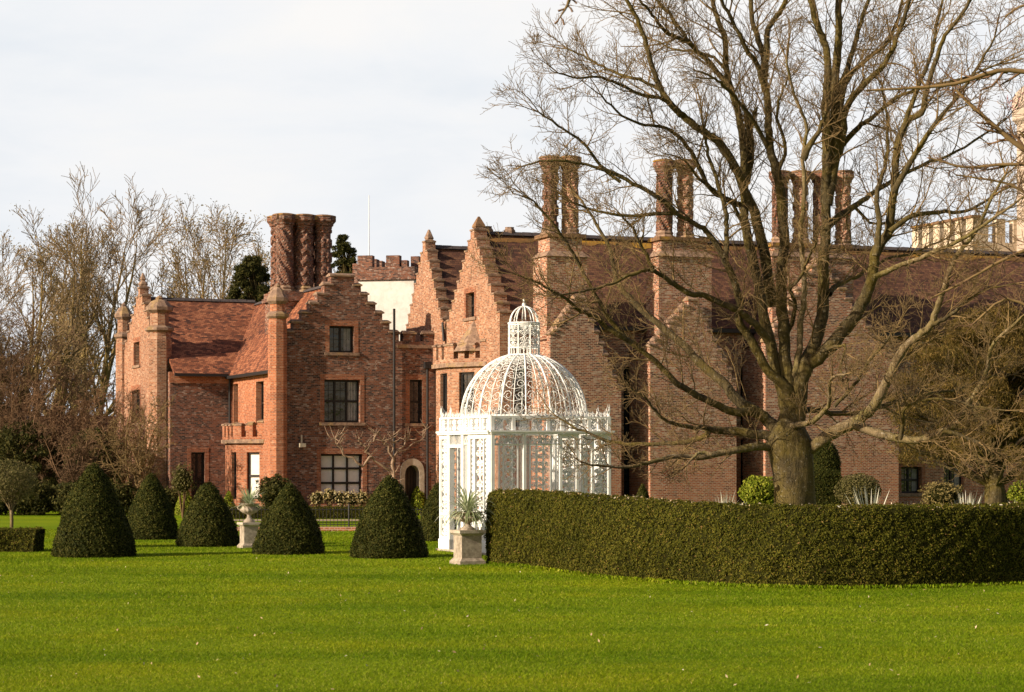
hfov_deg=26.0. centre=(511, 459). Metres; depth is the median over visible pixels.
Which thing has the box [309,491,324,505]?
dried hydrangea
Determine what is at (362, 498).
dried hydrangea
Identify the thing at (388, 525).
yew topiary
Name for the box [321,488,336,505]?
dried hydrangea
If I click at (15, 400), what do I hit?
bare shrub
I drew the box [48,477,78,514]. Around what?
laurel shrub
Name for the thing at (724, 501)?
silver plant
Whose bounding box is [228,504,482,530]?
iron railing
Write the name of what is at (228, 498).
golden topiary
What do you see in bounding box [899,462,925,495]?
window
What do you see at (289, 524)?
yew topiary
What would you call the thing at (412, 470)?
doorway
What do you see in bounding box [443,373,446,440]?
window
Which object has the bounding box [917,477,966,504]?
brown shrub
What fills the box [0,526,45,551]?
box hedge
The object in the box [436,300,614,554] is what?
garden aviary
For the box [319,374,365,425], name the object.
window
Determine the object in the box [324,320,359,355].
window
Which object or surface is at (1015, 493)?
shrub
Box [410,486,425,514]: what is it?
golden topiary
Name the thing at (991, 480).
evergreen tree
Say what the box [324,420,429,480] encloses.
espalier tree
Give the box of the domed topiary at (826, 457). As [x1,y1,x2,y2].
[813,442,841,472]
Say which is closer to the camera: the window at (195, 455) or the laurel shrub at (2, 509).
the laurel shrub at (2, 509)
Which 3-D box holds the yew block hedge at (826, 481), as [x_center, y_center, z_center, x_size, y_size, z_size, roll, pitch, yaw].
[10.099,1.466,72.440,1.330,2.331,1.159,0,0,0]
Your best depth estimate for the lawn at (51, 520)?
33.65 m
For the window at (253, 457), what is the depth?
104.29 m
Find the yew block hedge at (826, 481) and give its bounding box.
[814,468,842,505]
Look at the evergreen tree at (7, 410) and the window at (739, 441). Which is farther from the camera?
the evergreen tree at (7, 410)
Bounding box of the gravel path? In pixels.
[234,519,358,520]
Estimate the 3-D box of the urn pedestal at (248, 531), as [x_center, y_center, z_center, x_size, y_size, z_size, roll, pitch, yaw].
[-7.700,2.225,65.000,0.575,0.750,0.575,0,0,-24]
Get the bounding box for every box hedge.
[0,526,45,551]
[228,505,364,518]
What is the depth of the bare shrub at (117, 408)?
112.12 m
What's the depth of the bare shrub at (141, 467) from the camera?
103.41 m
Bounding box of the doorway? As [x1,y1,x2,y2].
[400,458,423,513]
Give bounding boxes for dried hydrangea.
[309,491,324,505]
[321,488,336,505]
[333,490,346,506]
[344,490,357,505]
[355,490,369,506]
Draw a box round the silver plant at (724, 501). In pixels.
[703,490,740,502]
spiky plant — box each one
[846,484,897,504]
[954,489,984,504]
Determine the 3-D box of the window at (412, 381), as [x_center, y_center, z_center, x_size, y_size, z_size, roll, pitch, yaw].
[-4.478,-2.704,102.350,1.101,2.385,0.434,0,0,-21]
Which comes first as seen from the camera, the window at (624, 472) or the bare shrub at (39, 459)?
the window at (624, 472)
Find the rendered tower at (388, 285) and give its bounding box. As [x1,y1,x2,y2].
[352,216,419,340]
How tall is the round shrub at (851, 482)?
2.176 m
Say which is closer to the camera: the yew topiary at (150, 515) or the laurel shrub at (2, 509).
the yew topiary at (150, 515)
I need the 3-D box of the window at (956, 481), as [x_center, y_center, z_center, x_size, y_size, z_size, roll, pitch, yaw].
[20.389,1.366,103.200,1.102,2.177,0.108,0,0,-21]
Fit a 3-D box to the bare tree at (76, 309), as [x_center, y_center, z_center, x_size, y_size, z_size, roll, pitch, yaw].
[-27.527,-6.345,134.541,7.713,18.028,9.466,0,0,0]
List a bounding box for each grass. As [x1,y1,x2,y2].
[486,560,1023,588]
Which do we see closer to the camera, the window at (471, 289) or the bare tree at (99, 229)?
the window at (471, 289)
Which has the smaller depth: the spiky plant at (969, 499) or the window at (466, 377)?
the spiky plant at (969, 499)
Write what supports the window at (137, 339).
in the manor house
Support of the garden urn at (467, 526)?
on the urn pedestal at (467, 547)
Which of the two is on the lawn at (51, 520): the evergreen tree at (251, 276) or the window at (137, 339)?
the evergreen tree at (251, 276)
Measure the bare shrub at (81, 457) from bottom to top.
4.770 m
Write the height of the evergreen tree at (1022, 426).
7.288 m
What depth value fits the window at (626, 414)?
97.28 m
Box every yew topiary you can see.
[50,462,137,557]
[127,473,178,539]
[175,481,239,546]
[251,480,325,554]
[348,474,428,558]
[420,482,455,541]
[635,483,648,497]
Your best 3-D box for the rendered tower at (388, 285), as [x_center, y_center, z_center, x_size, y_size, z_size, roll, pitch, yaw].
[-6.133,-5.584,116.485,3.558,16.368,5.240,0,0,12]
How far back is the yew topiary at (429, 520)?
69.98 m
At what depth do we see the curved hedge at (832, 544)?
45.57 m
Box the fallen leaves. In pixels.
[0,557,998,688]
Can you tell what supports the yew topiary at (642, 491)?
on the lawn at (51, 520)
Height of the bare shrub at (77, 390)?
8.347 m
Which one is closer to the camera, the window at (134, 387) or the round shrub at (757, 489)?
the round shrub at (757, 489)
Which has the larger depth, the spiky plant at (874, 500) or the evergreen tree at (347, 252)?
the evergreen tree at (347, 252)
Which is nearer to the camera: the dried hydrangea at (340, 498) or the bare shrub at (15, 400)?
the dried hydrangea at (340, 498)
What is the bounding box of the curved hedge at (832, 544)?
[483,488,1023,588]
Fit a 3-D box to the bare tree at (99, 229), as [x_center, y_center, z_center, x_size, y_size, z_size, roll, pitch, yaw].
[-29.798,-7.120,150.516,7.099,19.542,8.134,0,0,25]
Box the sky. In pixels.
[0,0,1023,415]
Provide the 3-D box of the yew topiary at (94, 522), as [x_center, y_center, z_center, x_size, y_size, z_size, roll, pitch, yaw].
[-11.181,1.352,59.294,2.288,2.549,2.351,0,0,-30]
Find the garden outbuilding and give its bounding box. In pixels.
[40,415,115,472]
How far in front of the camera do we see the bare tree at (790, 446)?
55.04 m
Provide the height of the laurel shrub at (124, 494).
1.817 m
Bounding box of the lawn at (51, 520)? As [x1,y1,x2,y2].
[0,511,1023,691]
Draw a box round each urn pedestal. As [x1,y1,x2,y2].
[237,522,260,547]
[449,529,485,564]
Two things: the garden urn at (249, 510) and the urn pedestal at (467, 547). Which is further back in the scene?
the garden urn at (249, 510)
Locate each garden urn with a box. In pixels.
[237,503,260,521]
[451,512,484,529]
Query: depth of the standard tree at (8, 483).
63.78 m
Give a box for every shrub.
[0,334,69,465]
[0,370,86,484]
[0,485,13,514]
[4,477,55,514]
[17,355,115,469]
[39,413,116,487]
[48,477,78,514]
[57,375,146,482]
[79,392,176,497]
[111,478,138,514]
[164,486,178,508]
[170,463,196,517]
[254,473,288,506]
[737,475,773,504]
[833,472,881,503]
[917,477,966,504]
[1006,481,1023,502]
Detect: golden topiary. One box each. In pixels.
[175,490,191,515]
[224,491,235,506]
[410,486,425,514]
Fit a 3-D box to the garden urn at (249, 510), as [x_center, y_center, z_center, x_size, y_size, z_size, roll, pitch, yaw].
[-7.700,1.575,65.000,0.649,0.550,0.649,0,0,-41]
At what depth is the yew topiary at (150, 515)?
71.40 m
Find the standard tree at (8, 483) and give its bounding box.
[0,458,37,527]
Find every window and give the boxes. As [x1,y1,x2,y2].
[131,385,140,425]
[132,337,139,368]
[187,447,208,498]
[234,452,235,498]
[248,452,258,497]
[261,382,263,419]
[317,449,366,500]
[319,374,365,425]
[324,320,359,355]
[405,374,425,425]
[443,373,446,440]
[461,372,473,430]
[463,286,475,321]
[513,361,530,429]
[621,445,628,496]
[624,367,628,438]
[737,436,742,502]
[741,367,742,426]
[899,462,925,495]
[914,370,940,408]
[944,465,960,503]
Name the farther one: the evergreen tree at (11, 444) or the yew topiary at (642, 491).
the evergreen tree at (11, 444)
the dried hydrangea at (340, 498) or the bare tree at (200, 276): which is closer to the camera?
the dried hydrangea at (340, 498)
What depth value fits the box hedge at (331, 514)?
96.59 m
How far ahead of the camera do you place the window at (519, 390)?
95.45 m
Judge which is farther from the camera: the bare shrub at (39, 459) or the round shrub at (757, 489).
the bare shrub at (39, 459)
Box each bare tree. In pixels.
[0,200,115,414]
[0,229,83,417]
[0,260,41,408]
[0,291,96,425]
[33,210,133,414]
[42,162,185,415]
[113,255,196,363]
[141,193,269,298]
[200,228,271,294]
[464,0,1023,505]
[554,0,1023,330]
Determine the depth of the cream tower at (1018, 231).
117.01 m
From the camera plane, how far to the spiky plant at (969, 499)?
72.36 m
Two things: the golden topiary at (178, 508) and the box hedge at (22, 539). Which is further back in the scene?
the golden topiary at (178, 508)
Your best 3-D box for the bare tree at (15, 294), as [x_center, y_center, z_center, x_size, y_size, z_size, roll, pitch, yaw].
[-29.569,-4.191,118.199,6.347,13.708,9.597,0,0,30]
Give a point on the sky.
(351, 111)
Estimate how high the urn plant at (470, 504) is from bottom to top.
1.245 m
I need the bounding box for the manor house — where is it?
[114,155,1023,513]
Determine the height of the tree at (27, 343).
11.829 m
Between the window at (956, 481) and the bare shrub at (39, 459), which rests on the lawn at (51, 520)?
the bare shrub at (39, 459)
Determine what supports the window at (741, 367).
in the manor house
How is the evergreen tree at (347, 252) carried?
on the lawn at (51, 520)
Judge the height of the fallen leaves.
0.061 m
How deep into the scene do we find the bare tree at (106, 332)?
139.07 m
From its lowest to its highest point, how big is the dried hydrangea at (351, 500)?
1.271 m
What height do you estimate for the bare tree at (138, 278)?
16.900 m
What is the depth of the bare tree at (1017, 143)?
32.98 m
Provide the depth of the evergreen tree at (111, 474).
107.48 m
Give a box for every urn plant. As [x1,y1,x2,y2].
[234,483,263,507]
[437,484,498,532]
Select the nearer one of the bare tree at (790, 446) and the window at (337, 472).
the bare tree at (790, 446)
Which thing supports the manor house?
on the lawn at (51, 520)
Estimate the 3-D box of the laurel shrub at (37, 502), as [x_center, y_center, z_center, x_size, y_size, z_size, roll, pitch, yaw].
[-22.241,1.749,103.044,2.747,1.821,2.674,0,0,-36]
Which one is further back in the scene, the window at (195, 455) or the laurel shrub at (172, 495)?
the window at (195, 455)
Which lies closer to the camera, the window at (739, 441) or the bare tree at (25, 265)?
the window at (739, 441)
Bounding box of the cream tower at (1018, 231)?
[910,88,1023,251]
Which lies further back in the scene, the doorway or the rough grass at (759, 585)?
the doorway
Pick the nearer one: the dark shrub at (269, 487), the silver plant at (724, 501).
the silver plant at (724, 501)
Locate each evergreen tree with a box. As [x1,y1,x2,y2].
[0,402,19,426]
[0,420,67,487]
[62,427,127,483]
[224,255,270,301]
[331,234,356,273]
[882,303,1023,503]
[1015,397,1023,480]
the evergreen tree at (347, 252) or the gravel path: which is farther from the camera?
the evergreen tree at (347, 252)
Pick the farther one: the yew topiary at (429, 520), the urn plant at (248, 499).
the yew topiary at (429, 520)
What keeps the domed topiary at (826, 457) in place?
on the lawn at (51, 520)
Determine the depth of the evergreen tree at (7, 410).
118.04 m
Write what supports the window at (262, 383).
in the manor house

